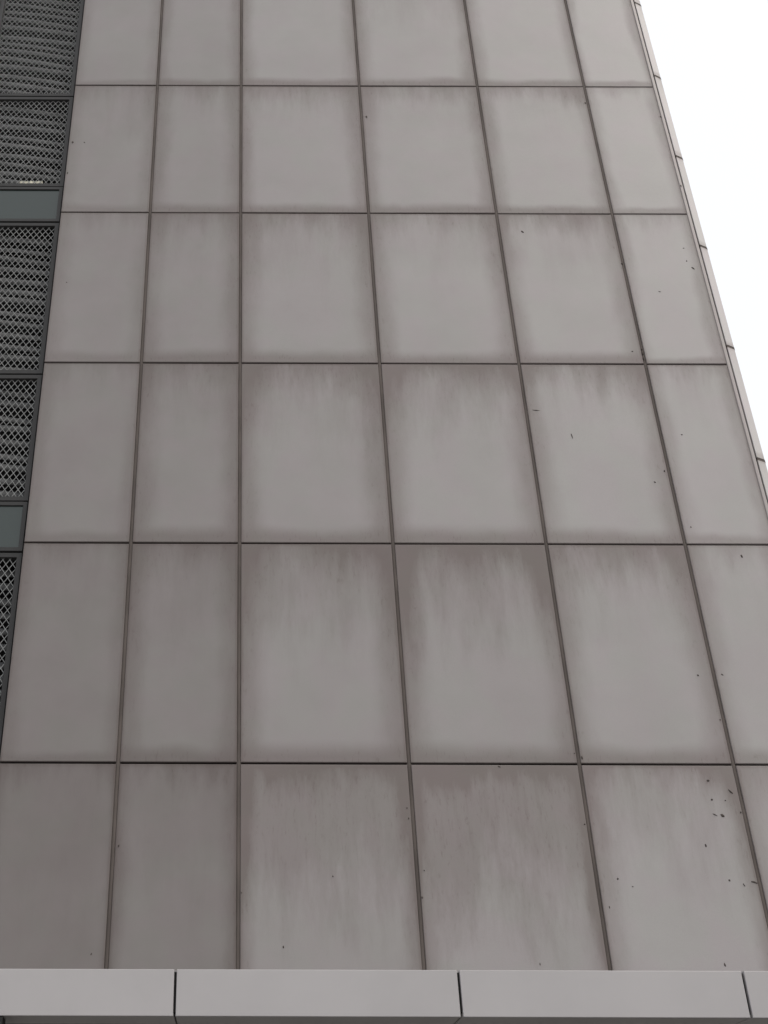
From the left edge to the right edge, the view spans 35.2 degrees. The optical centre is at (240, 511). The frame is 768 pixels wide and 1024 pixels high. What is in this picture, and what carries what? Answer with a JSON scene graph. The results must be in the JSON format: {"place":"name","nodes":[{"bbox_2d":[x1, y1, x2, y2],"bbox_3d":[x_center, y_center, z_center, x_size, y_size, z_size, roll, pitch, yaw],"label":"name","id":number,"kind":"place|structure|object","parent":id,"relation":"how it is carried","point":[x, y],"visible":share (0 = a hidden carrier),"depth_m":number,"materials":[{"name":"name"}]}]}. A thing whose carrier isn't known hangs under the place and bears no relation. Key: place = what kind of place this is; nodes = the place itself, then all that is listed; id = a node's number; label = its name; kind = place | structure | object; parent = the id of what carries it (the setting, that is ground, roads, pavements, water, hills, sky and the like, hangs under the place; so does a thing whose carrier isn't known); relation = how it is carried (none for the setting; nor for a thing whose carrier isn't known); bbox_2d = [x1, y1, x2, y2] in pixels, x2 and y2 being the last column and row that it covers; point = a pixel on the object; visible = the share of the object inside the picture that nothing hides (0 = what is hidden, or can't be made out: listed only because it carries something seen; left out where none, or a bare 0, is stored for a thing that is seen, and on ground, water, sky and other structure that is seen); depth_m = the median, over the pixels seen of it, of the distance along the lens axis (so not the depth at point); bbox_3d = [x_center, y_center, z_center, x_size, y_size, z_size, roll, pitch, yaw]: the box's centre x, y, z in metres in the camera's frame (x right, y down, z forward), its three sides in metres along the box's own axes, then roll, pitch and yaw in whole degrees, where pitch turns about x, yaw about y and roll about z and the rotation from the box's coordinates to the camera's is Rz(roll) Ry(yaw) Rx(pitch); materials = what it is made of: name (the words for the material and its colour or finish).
{"place":"outdoors","nodes":[
{"label":"outdoors","id":0,"kind":"place"},
{"bbox_2d":[0,0,767,1023],"bbox_3d":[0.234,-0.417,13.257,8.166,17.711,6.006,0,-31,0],"label":"clad building","id":1,"kind":"structure","parent":0,"point":[382,524],"depth_m":9.53,"materials":[{"name":"grey paint"}]},
{"bbox_2d":[0,502,27,552],"bbox_3d":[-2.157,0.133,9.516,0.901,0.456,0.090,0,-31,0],"label":"window","id":2,"kind":"structure","parent":1,"relation":"in","point":[13,515],"depth_m":9.49,"materials":[{"name":"grey glass"}]},
{"bbox_2d":[0,187,63,222],"bbox_3d":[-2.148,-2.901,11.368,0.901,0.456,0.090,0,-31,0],"label":"window","id":3,"kind":"structure","parent":1,"relation":"in","point":[17,204],"depth_m":11.34,"materials":[{"name":"grey glass"}]},
{"bbox_2d":[0,969,767,1023],"bbox_3d":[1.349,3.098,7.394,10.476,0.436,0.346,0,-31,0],"label":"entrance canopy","id":4,"kind":"object","parent":1,"relation":"attached to","point":[139,996],"visible":1,"depth_m":7.29,"materials":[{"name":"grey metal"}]},
{"bbox_2d":[640,0,767,470],"label":"sky","id":5,"kind":"structure","parent":0,"point":[711,56],"materials":[{"name":"white"}]}
]}

